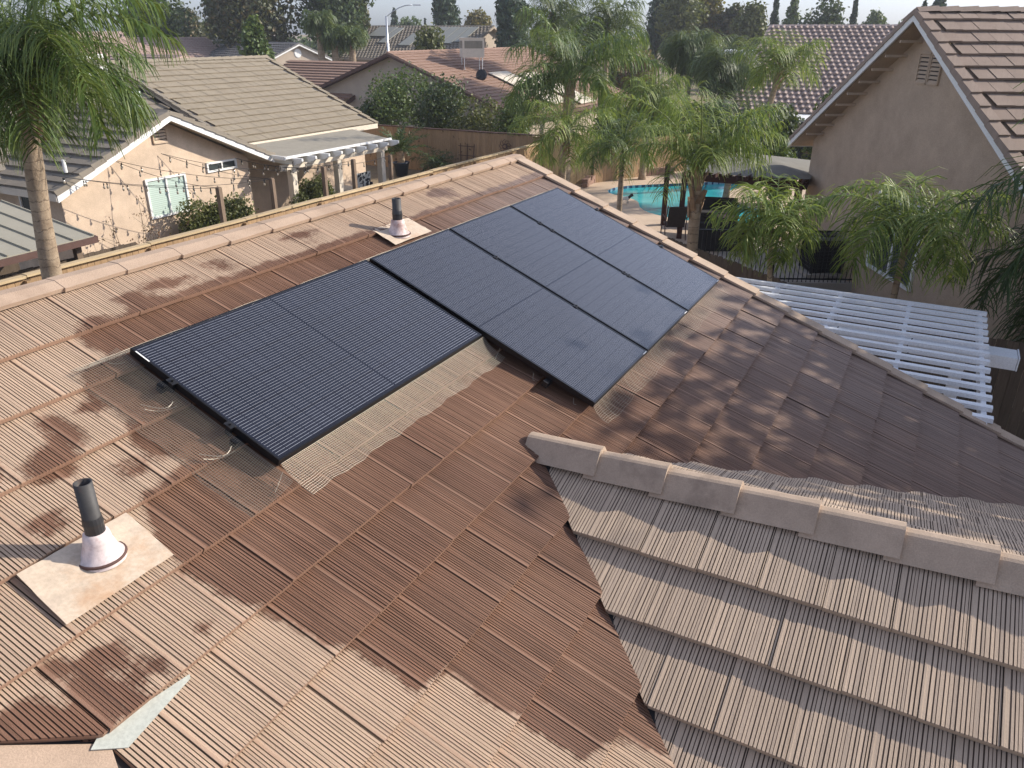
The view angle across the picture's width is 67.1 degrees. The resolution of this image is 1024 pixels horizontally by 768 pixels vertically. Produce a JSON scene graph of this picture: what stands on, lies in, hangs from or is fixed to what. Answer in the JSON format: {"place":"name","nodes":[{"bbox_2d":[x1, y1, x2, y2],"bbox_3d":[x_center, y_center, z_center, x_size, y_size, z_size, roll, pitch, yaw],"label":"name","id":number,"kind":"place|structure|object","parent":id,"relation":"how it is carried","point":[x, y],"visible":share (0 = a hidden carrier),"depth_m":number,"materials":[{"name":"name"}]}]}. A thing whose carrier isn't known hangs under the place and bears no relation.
{"place":"outdoors","nodes":[
{"label":"outdoors","id":0,"kind":"place"},
{"bbox_2d":[331,25,497,61],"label":"two storey house","id":1,"kind":"structure","parent":0,"point":[401,37],"depth_m":79.19,"materials":[{"name":"tile"}]},
{"bbox_2d":[0,0,1023,36],"label":"sky","id":2,"kind":"structure","parent":0,"point":[894,11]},
{"bbox_2d":[449,206,687,353],"bbox_3d":[0.513,-0.955,6.610,1.930,0.076,1.072,33,34,14],"label":"solar panel","id":3,"kind":"object","parent":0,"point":[621,303],"visible":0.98,"depth_m":6.53,"materials":[{"name":"black glass"}]},
{"bbox_2d":[273,35,1022,435],"bbox_3d":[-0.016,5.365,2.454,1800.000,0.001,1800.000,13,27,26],"label":"ground","id":4,"kind":"structure","parent":0,"point":[371,169],"depth_m":35.99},
{"bbox_2d":[0,200,98,274],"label":"metal roof shed","id":5,"kind":"structure","parent":4,"relation":"on","point":[17,241],"depth_m":15.26,"materials":[{"name":"grey metal"}]},
{"bbox_2d":[0,242,138,279],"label":"shed fence","id":6,"kind":"object","parent":4,"relation":"on","point":[30,269],"visible":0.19,"depth_m":15.48,"materials":[{"name":"brown wood"}]},
{"bbox_2d":[0,0,189,279],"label":"queen palm","id":7,"kind":"object","parent":4,"relation":"on","point":[31,73],"visible":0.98,"depth_m":10.52,"materials":[{"name":"plant"}]},
{"bbox_2d":[2,37,219,66],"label":"red roof house","id":8,"kind":"structure","parent":4,"relation":"on","point":[196,47],"depth_m":73.19,"materials":[{"name":"tile"}]},
{"bbox_2d":[99,196,188,245],"bbox_3d":[-9.005,-3.392,18.820,1.369,2.281,2.206,13,27,26],"label":"bare shrub","id":9,"kind":"object","parent":4,"relation":"on","point":[151,228],"visible":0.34,"depth_m":18.77,"materials":[{"name":"brown plant"}]},
{"bbox_2d":[0,55,377,269],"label":"neighbour house","id":10,"kind":"structure","parent":4,"relation":"on","point":[227,111],"depth_m":21.89,"materials":[{"name":"beige paint"}]},
{"bbox_2d":[144,173,190,219],"bbox_3d":[-9.179,-5.029,20.651,0.050,1.020,1.280,13,27,26],"label":"window","id":11,"kind":"structure","parent":10,"relation":"in","point":[164,204],"depth_m":20.61,"materials":[{"name":"glass"}]},
{"bbox_2d":[206,158,237,172],"bbox_3d":[-8.257,-6.219,21.984,0.050,0.270,1.080,13,27,26],"label":"window","id":12,"kind":"structure","parent":10,"relation":"in","point":[232,162],"depth_m":21.98,"materials":[{"name":"white paint"}]},
{"bbox_2d":[173,6,208,38],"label":"broadleaf tree","id":13,"kind":"object","parent":4,"relation":"on","point":[195,25],"visible":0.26,"depth_m":88.77,"materials":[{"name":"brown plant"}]},
{"bbox_2d":[175,191,258,235],"bbox_3d":[-8.122,-4.399,21.368,1.634,1.923,2.470,13,27,26],"label":"round hedge","id":14,"kind":"object","parent":4,"relation":"on","point":[208,215],"visible":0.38,"depth_m":20.84,"materials":[{"name":"green plant"}]},
{"bbox_2d":[215,187,226,222],"bbox_3d":[-7.478,-3.987,20.139,0.115,2.260,0.115,10,26,20],"label":"wooden post","id":15,"kind":"object","parent":4,"relation":"on","point":[220,203],"visible":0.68,"depth_m":19.82,"materials":[{"name":"brown wood"}]},
{"bbox_2d":[53,175,211,194],"bbox_3d":[-8.918,-4.789,18.567,3.626,0.825,0.049,-17,30,-33],"label":"string light","id":16,"kind":"object","parent":15,"relation":"attached to","point":[84,185],"visible":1,"depth_m":18.44,"materials":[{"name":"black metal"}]},
{"bbox_2d":[235,14,278,62],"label":"evergreen tree","id":17,"kind":"object","parent":4,"relation":"on","point":[254,41],"visible":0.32,"depth_m":50.15,"materials":[{"name":"green plant"}]},
{"bbox_2d":[208,41,331,64],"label":"garage house","id":18,"kind":"structure","parent":4,"relation":"on","point":[285,51],"depth_m":69.62,"materials":[{"name":"grey tile"}]},
{"bbox_2d":[0,142,544,290],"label":"side fence","id":19,"kind":"object","parent":4,"relation":"on","point":[34,276],"visible":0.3,"depth_m":17.76,"materials":[{"name":"brown wood"}]},
{"bbox_2d":[269,178,277,213],"bbox_3d":[-6.598,-4.640,21.636,0.115,2.207,0.115,10,26,20],"label":"wooden post","id":20,"kind":"object","parent":4,"relation":"on","point":[273,195],"visible":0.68,"depth_m":21.32,"materials":[{"name":"brown wood"}]},
{"bbox_2d":[299,9,337,60],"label":"street palm","id":21,"kind":"object","parent":4,"relation":"on","point":[310,24],"visible":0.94,"depth_m":54.36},
{"bbox_2d":[315,24,350,60],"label":"street palm","id":22,"kind":"object","parent":4,"relation":"on","point":[330,38],"visible":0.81,"depth_m":54.80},
{"bbox_2d":[296,0,375,60],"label":"broadleaf tree","id":23,"kind":"object","parent":4,"relation":"on","point":[346,12],"visible":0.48,"depth_m":77.12,"materials":[{"name":"green plant"}]},
{"bbox_2d":[42,20,663,57],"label":"tree belt","id":24,"kind":"object","parent":4,"relation":"on","point":[307,43],"visible":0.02,"depth_m":162.88,"materials":[{"name":"green plant"}]},
{"bbox_2d":[337,25,370,61],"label":"street palm","id":25,"kind":"object","parent":4,"relation":"on","point":[356,39],"visible":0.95,"depth_m":55.27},
{"bbox_2d":[356,61,434,126],"bbox_3d":[-6.195,-14.395,40.165,4.144,4.478,4.105,13,27,26],"label":"evergreen shrub","id":26,"kind":"object","parent":4,"relation":"on","point":[392,107],"visible":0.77,"depth_m":39.45,"materials":[{"name":"green plant"}]},
{"bbox_2d":[393,161,409,176],"bbox_3d":[-4.896,-9.537,34.262,0.734,0.620,0.734,13,27,26],"label":"planter","id":27,"kind":"object","parent":4,"relation":"on","point":[401,169],"visible":0.88,"depth_m":34.04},
{"bbox_2d":[378,123,431,162],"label":"sago palm","id":28,"kind":"object","parent":27,"relation":"in","point":[401,146],"visible":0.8,"depth_m":33.80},
{"bbox_2d":[413,22,445,49],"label":"broadleaf tree","id":29,"kind":"object","parent":4,"relation":"on","point":[429,39],"visible":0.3,"depth_m":57.76,"materials":[{"name":"green plant"}]},
{"bbox_2d":[408,72,468,129],"bbox_3d":[-3.447,-13.340,38.035,3.271,3.798,2.926,-8,26,-17],"label":"evergreen shrub","id":30,"kind":"object","parent":4,"relation":"on","point":[440,103],"visible":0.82,"depth_m":37.45,"materials":[{"name":"green plant"}]},
{"bbox_2d":[431,0,462,24],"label":"conifer tree","id":31,"kind":"object","parent":4,"relation":"on","point":[446,12],"visible":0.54,"depth_m":93.28,"materials":[{"name":"green plant"}]},
{"bbox_2d":[283,46,631,137],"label":"tile house","id":32,"kind":"structure","parent":4,"relation":"on","point":[346,81],"depth_m":45.04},
{"bbox_2d":[459,38,484,69],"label":"evaporative cooler","id":33,"kind":"object","parent":32,"relation":"on","point":[471,47],"visible":0.98,"depth_m":44.39,"materials":[{"name":"beige paint"}]},
{"bbox_2d":[488,71,562,103],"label":"patio cover","id":34,"kind":"object","parent":32,"relation":"on","point":[501,74],"visible":0.36,"depth_m":46.11,"materials":[{"name":"beige paint"}]},
{"bbox_2d":[363,124,559,170],"bbox_3d":[-3.074,-10.553,34.923,11.390,1.926,0.180,13,27,26],"label":"back fence","id":35,"kind":"object","parent":4,"relation":"on","point":[484,142],"visible":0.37,"depth_m":34.60,"materials":[{"name":"brown wood"}]},
{"bbox_2d":[449,89,500,133],"bbox_3d":[-1.929,-12.368,37.140,2.665,3.330,2.840,13,27,26],"label":"evergreen shrub","id":36,"kind":"object","parent":4,"relation":"on","point":[473,123],"visible":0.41,"depth_m":36.85,"materials":[{"name":"green plant"}]},
{"bbox_2d":[464,7,492,24],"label":"broadleaf tree","id":37,"kind":"object","parent":4,"relation":"on","point":[480,19],"visible":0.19,"depth_m":103.31,"materials":[{"name":"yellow plant"}]},
{"bbox_2d":[0,154,1023,767],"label":"tiled house","id":38,"kind":"structure","parent":4,"relation":"on","point":[748,526],"depth_m":3.67,"materials":[{"name":"tile"}]},
{"bbox_2d":[17,478,173,623],"bbox_3d":[-1.641,0.581,3.007,0.295,0.402,0.495,13,27,26],"label":"vent pipe","id":39,"kind":"object","parent":38,"relation":"on","point":[98,562],"visible":1,"depth_m":3.02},
{"bbox_2d":[156,380,167,393],"bbox_3d":[-0.540,-0.930,5.995,0.052,0.052,5.230,13,27,26],"label":"mounting rail","id":40,"kind":"object","parent":38,"relation":"attached to","point":[160,386],"visible":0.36,"depth_m":3.90,"materials":[{"name":"black metal"}]},
{"bbox_2d":[130,259,481,465],"bbox_3d":[-1.097,-0.238,4.618,1.035,0.076,1.960,33,34,14],"label":"solar panel","id":41,"kind":"object","parent":40,"relation":"attached to","point":[279,378],"visible":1,"depth_m":4.40,"materials":[{"name":"black glass"}]},
{"bbox_2d":[67,348,290,515],"bbox_3d":[-1.618,0.213,3.742,1.149,0.524,0.282,13,27,26],"label":"wire skirt","id":42,"kind":"object","parent":41,"relation":"attached to","point":[183,430],"visible":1,"depth_m":3.75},
{"bbox_2d":[71,188,554,370],"bbox_3d":[-0.871,-1.050,5.936,0.103,0.047,5.351,13,27,26],"label":"wire skirt","id":43,"kind":"object","parent":38,"relation":"attached to","point":[93,364],"visible":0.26,"depth_m":4.00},
{"bbox_2d":[282,338,504,493],"bbox_3d":[-0.576,0.107,4.528,0.173,0.138,1.971,13,27,26],"label":"wire skirt","id":44,"kind":"object","parent":38,"relation":"attached to","point":[417,397],"visible":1,"depth_m":4.35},
{"bbox_2d":[373,197,430,244],"bbox_3d":[-0.888,-1.345,6.205,0.249,0.315,0.520,13,27,26],"label":"vent pipe","id":45,"kind":"object","parent":38,"relation":"on","point":[399,229],"visible":1,"depth_m":6.12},
{"bbox_2d":[541,378,552,387],"bbox_3d":[0.991,-0.591,6.472,0.052,0.052,3.260,13,27,26],"label":"mounting rail","id":46,"kind":"object","parent":38,"relation":"attached to","point":[546,382],"visible":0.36,"depth_m":5.17,"materials":[{"name":"black metal"}]},
{"bbox_2d":[369,229,646,406],"bbox_3d":[0.010,-0.569,5.763,1.930,0.076,1.072,33,34,14],"label":"solar panel","id":47,"kind":"object","parent":46,"relation":"on","point":[574,350],"visible":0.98,"depth_m":5.66,"materials":[{"name":"black glass"}]},
{"bbox_2d":[510,187,718,313],"bbox_3d":[1.006,-1.335,7.444,1.930,0.076,1.109,33,34,14],"label":"solar panel","id":48,"kind":"object","parent":46,"relation":"on","point":[665,273],"visible":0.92,"depth_m":7.39,"materials":[{"name":"black glass"}]},
{"bbox_2d":[594,281,726,421],"bbox_3d":[1.362,-0.379,6.405,0.117,0.114,3.231,13,27,26],"label":"wire skirt","id":49,"kind":"object","parent":38,"relation":"attached to","point":[660,354],"visible":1,"depth_m":6.08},
{"bbox_2d":[492,0,533,47],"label":"conifer tree","id":50,"kind":"object","parent":4,"relation":"on","point":[507,33],"visible":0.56,"depth_m":75.12,"materials":[{"name":"green plant"}]},
{"bbox_2d":[490,93,537,135],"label":"evergreen shrub","id":51,"kind":"object","parent":4,"relation":"on","point":[505,121],"visible":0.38,"depth_m":35.67,"materials":[{"name":"green plant"}]},
{"bbox_2d":[512,0,588,72],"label":"broadleaf tree","id":52,"kind":"object","parent":4,"relation":"on","point":[559,7],"visible":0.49,"depth_m":46.44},
{"bbox_2d":[507,90,618,179],"bbox_3d":[1.868,-7.640,25.940,3.475,4.129,3.695,-13,28,-27],"label":"queen palm","id":53,"kind":"object","parent":4,"relation":"on","point":[566,127],"visible":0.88,"depth_m":25.07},
{"bbox_2d":[544,138,591,184],"bbox_3d":[2.235,-8.868,31.257,2.434,1.940,0.180,-12,27,-25],"label":"yard fence","id":54,"kind":"object","parent":4,"relation":"on","point":[577,177],"visible":0.11,"depth_m":31.46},
{"bbox_2d":[499,4,674,181],"bbox_3d":[2.280,-10.190,28.376,6.720,6.746,6.411,13,27,26],"label":"queen palm","id":55,"kind":"object","parent":4,"relation":"on","point":[566,70],"visible":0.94,"depth_m":27.54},
{"bbox_2d":[558,0,648,106],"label":"queen palm","id":56,"kind":"object","parent":4,"relation":"on","point":[617,20],"visible":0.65,"depth_m":41.83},
{"bbox_2d":[591,102,645,141],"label":"garden bush","id":57,"kind":"object","parent":4,"relation":"on","point":[598,122],"visible":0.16,"depth_m":37.50,"materials":[{"name":"green plant"}]},
{"bbox_2d":[575,110,668,211],"bbox_3d":[2.574,-4.344,18.681,2.217,4.176,2.278,13,27,26],"label":"queen palm","id":58,"kind":"object","parent":4,"relation":"on","point":[615,143],"visible":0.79,"depth_m":17.97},
{"bbox_2d":[597,43,654,102],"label":"broadleaf tree","id":59,"kind":"object","parent":4,"relation":"on","point":[618,75],"visible":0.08,"depth_m":59.39,"materials":[{"name":"green plant"}]},
{"bbox_2d":[614,48,657,94],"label":"broadleaf tree","id":60,"kind":"object","parent":4,"relation":"on","point":[622,78],"visible":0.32,"depth_m":56.61,"materials":[{"name":"green plant"}]},
{"bbox_2d":[591,132,705,182],"bbox_3d":[6.087,-9.844,33.629,6.935,1.762,0.127,-17,30,-33],"label":"yard fence","id":61,"kind":"object","parent":4,"relation":"on","point":[606,174],"visible":0.09,"depth_m":32.73,"materials":[{"name":"brown wood"}]},
{"bbox_2d":[615,72,694,179],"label":"queen palm","id":62,"kind":"object","parent":4,"relation":"on","point":[650,89],"visible":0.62,"depth_m":31.11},
{"bbox_2d":[643,0,668,76],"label":"broadleaf tree","id":63,"kind":"object","parent":4,"relation":"on","point":[655,41],"visible":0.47,"depth_m":87.37,"materials":[{"name":"green plant"}]},
{"bbox_2d":[653,0,709,89],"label":"broadleaf tree","id":64,"kind":"object","parent":4,"relation":"on","point":[680,15],"visible":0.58,"depth_m":80.47,"materials":[{"name":"green plant"}]},
{"bbox_2d":[575,170,805,254],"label":"pool deck","id":65,"kind":"structure","parent":4,"relation":"on","point":[631,208],"depth_m":28.76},
{"bbox_2d":[581,167,675,187],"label":"block wall","id":66,"kind":"structure","parent":65,"relation":"on","point":[587,180],"depth_m":31.92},
{"bbox_2d":[660,205,687,239],"bbox_3d":[4.921,-4.940,23.360,0.655,1.072,0.863,0,25,0],"label":"patio chair","id":67,"kind":"object","parent":65,"relation":"on","point":[677,217],"visible":0.84,"depth_m":23.06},
{"bbox_2d":[608,182,754,209],"bbox_3d":[7.393,-6.715,28.686,6.287,0.130,7.496,-6,25,-12],"label":"pool edge","id":68,"kind":"object","parent":65,"relation":"on","point":[642,186],"visible":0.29,"depth_m":31.76,"materials":[{"name":"concrete"}]},
{"bbox_2d":[700,197,737,221],"bbox_3d":[6.541,-5.538,24.895,1.350,0.840,0.870,6,25,12],"label":"wicker sofa","id":69,"kind":"object","parent":65,"relation":"on","point":[707,208],"visible":0.2,"depth_m":24.98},
{"bbox_2d":[698,221,747,251],"bbox_3d":[6.042,-4.318,22.223,1.500,0.840,0.870,2,25,3],"label":"iron fence","id":70,"kind":"object","parent":65,"relation":"on","point":[702,225],"visible":0.26,"depth_m":21.89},
{"bbox_2d":[660,153,811,239],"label":"pool pavilion","id":71,"kind":"structure","parent":65,"relation":"on","point":[791,167],"depth_m":21.88,"materials":[{"name":"beige fabric"}]},
{"bbox_2d":[763,139,796,204],"bbox_3d":[9.850,-7.503,27.736,1.377,2.322,2.210,-16,29,-31],"label":"flowering bush","id":72,"kind":"object","parent":65,"relation":"on","point":[783,151],"visible":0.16,"depth_m":27.58,"materials":[{"name":"green plant"}]},
{"bbox_2d":[655,25,730,132],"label":"queen palm","id":73,"kind":"object","parent":4,"relation":"on","point":[678,54],"visible":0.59,"depth_m":40.87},
{"bbox_2d":[601,80,791,252],"bbox_3d":[3.183,-2.899,14.278,3.202,5.214,3.162,13,27,26],"label":"queen palm","id":74,"kind":"object","parent":4,"relation":"on","point":[700,156],"visible":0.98,"depth_m":13.48,"materials":[{"name":"plant"}]},
{"bbox_2d":[680,98,721,139],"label":"garden bush","id":75,"kind":"object","parent":4,"relation":"on","point":[694,109],"visible":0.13,"depth_m":36.15,"materials":[{"name":"green plant"}]},
{"bbox_2d":[696,0,725,86],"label":"broadleaf tree","id":76,"kind":"object","parent":4,"relation":"on","point":[713,6],"visible":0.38,"depth_m":82.55,"materials":[{"name":"green plant"}]},
{"bbox_2d":[683,33,764,107],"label":"queen palm","id":77,"kind":"object","parent":4,"relation":"on","point":[718,71],"visible":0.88,"depth_m":38.07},
{"bbox_2d":[708,2,744,49],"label":"broadleaf tree","id":78,"kind":"object","parent":4,"relation":"on","point":[725,17],"visible":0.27,"depth_m":82.04,"materials":[{"name":"green plant"}]},
{"bbox_2d":[667,237,786,299],"bbox_3d":[3.665,-2.033,16.356,0.127,1.912,5.490,-11,27,-23],"label":"dog ear fence","id":79,"kind":"object","parent":4,"relation":"on","point":[734,268],"visible":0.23,"depth_m":14.78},
{"bbox_2d":[697,86,786,197],"bbox_3d":[8.098,-8.523,27.916,3.208,4.132,3.308,-20,32,-37],"label":"queen palm","id":80,"kind":"object","parent":4,"relation":"on","point":[726,191],"visible":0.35,"depth_m":27.29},
{"bbox_2d":[729,0,768,48],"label":"broadleaf tree","id":81,"kind":"object","parent":4,"relation":"on","point":[752,19],"visible":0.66,"depth_m":77.83,"materials":[{"name":"green plant"}]},
{"bbox_2d":[769,0,779,24],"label":"conifer tree","id":82,"kind":"object","parent":4,"relation":"on","point":[774,18],"visible":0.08,"depth_m":92.97,"materials":[{"name":"green plant"}]},
{"bbox_2d":[746,102,804,157],"bbox_3d":[11.825,-10.852,34.196,2.864,3.094,2.152,-11,27,-23],"label":"garden bush","id":83,"kind":"object","parent":4,"relation":"on","point":[793,120],"visible":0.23,"depth_m":33.43,"materials":[{"name":"green plant"}]},
{"bbox_2d":[730,27,833,177],"bbox_3d":[10.476,-10.830,30.631,3.538,6.081,4.116,-6,25,-13],"label":"queen palm","id":84,"kind":"object","parent":4,"relation":"on","point":[778,72],"visible":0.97,"depth_m":29.62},
{"bbox_2d":[718,241,846,281],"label":"side yard","id":85,"kind":"structure","parent":4,"relation":"on","point":[778,270],"depth_m":20.58,"materials":[{"name":"concrete"}]},
{"bbox_2d":[793,232,846,277],"bbox_3d":[7.975,-3.370,19.895,1.000,1.022,1.000,-1,25,-2],"label":"air conditioner","id":86,"kind":"object","parent":85,"relation":"on","point":[820,262],"visible":0.54,"depth_m":19.64,"materials":[{"name":"metal"}]},
{"bbox_2d":[781,0,800,24],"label":"conifer tree","id":87,"kind":"object","parent":4,"relation":"on","point":[792,13],"visible":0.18,"depth_m":95.68,"materials":[{"name":"green plant"}]},
{"bbox_2d":[799,88,832,159],"bbox_3d":[13.053,-10.434,32.452,1.498,3.792,1.350,-8,26,-17],"label":"garden bush","id":88,"kind":"object","parent":4,"relation":"on","point":[809,150],"visible":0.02,"depth_m":32.41,"materials":[{"name":"green plant"}]},
{"bbox_2d":[785,281,851,291],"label":"fence curb","id":89,"kind":"structure","parent":4,"relation":"on","point":[839,286],"depth_m":19.21,"materials":[{"name":"concrete"}]},
{"bbox_2d":[699,229,855,282],"bbox_3d":[6.467,-3.088,19.044,4.143,1.610,0.074,1,25,2],"label":"iron fence","id":90,"kind":"object","parent":89,"relation":"on","point":[802,278],"visible":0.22,"depth_m":19.03,"materials":[{"name":"black metal"}]},
{"bbox_2d":[790,0,849,24],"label":"broadleaf tree","id":91,"kind":"object","parent":4,"relation":"on","point":[831,15],"visible":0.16,"depth_m":84.26,"materials":[{"name":"green plant"}]},
{"bbox_2d":[862,7,886,24],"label":"broadleaf tree","id":92,"kind":"object","parent":4,"relation":"on","point":[875,17],"visible":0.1,"depth_m":99.27,"materials":[{"name":"green plant"}]},
{"bbox_2d":[787,6,1023,409],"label":"gable house","id":93,"kind":"structure","parent":4,"relation":"on","point":[918,91],"depth_m":15.53,"materials":[{"name":"paint"}]},
{"bbox_2d":[865,191,924,291],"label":"window","id":94,"kind":"structure","parent":93,"relation":"in","point":[885,266],"depth_m":17.18,"materials":[{"name":"glass"}]},
{"bbox_2d":[799,166,1021,349],"bbox_3d":[5.993,-1.252,12.118,2.689,4.029,2.826,-16,29,-31],"label":"queen palm","id":95,"kind":"object","parent":4,"relation":"on","point":[937,237],"visible":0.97,"depth_m":11.30,"materials":[{"name":"plant"}]},
{"bbox_2d":[943,224,1023,412],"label":"queen palm","id":96,"kind":"object","parent":4,"relation":"on","point":[1017,335],"visible":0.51,"depth_m":12.13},
{"bbox_2d":[947,81,1023,315],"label":"queen palm","id":97,"kind":"object","parent":4,"relation":"on","point":[1008,273],"visible":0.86,"depth_m":10.49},
{"bbox_2d":[609,184,757,220],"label":"pool water","id":98,"kind":"structure","parent":0,"point":[643,199],"depth_m":30.23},
{"bbox_2d":[724,24,897,159],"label":"barrel tile house","id":99,"kind":"structure","parent":0,"point":[852,46],"depth_m":38.73,"materials":[{"name":"brown tile"}]},
{"label":"street","id":100,"kind":"structure","parent":0,"visible":0},
{"bbox_2d":[109,0,199,37],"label":"broadleaf tree","id":101,"kind":"object","parent":100,"relation":"on","point":[172,27],"visible":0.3,"depth_m":76.23,"materials":[{"name":"green plant"}]},
{"bbox_2d":[195,0,302,48],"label":"broadleaf tree","id":102,"kind":"object","parent":100,"relation":"on","point":[236,13],"visible":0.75,"depth_m":74.10,"materials":[{"name":"green plant"}]},
{"label":"patio","id":103,"kind":"structure","parent":0,"visible":0},
{"bbox_2d":[288,173,337,207],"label":"round hedge","id":104,"kind":"object","parent":103,"relation":"on","point":[313,188],"visible":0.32,"depth_m":23.96,"materials":[{"name":"green plant"}]},
{"bbox_2d":[321,166,328,200],"bbox_3d":[-5.587,-5.425,23.339,0.115,2.223,0.115,10,26,20],"label":"wooden post","id":105,"kind":"object","parent":103,"relation":"on","point":[324,180],"visible":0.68,"depth_m":23.02,"materials":[{"name":"brown wood"}]},
{"bbox_2d":[254,129,398,208],"bbox_3d":[-6.301,-7.001,26.340,3.330,2.590,6.475,13,27,26],"label":"patio cover","id":106,"kind":"object","parent":103,"relation":"on","point":[335,147],"visible":0.84,"depth_m":25.19,"materials":[{"name":"white paint"}]},
{"bbox_2d":[357,171,372,187],"bbox_3d":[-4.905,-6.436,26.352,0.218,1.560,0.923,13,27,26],"label":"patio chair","id":107,"kind":"object","parent":103,"relation":"on","point":[363,179],"visible":0.23,"depth_m":26.01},
{"label":"side path","id":108,"kind":"structure","parent":0,"visible":0},
{"bbox_2d":[704,172,829,291],"bbox_3d":[4.021,-1.429,12.668,1.922,3.884,2.082,13,27,26],"label":"queen palm","id":109,"kind":"object","parent":108,"relation":"on","point":[772,216],"visible":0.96,"depth_m":11.90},
{"bbox_2d":[737,277,1019,423],"bbox_3d":[3.944,0.540,9.938,4.000,2.572,3.570,13,27,26],"label":"pergola","id":110,"kind":"object","parent":108,"relation":"on","point":[979,353],"visible":0.48,"depth_m":9.47,"materials":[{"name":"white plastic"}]},
{"bbox_2d":[789,306,1023,439],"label":"dark fence","id":111,"kind":"object","parent":108,"relation":"on","point":[1005,389],"visible":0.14,"depth_m":11.31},
{"bbox_3d":[-3.339,-9.368,34.165,0.540,0.400,0.540,13,27,26],"label":"planter","id":112,"kind":"object","parent":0,"visible":0},
{"bbox_2d":[409,148,452,171],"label":"bush","id":113,"kind":"object","parent":112,"relation":"in","point":[439,159],"visible":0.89,"depth_m":33.94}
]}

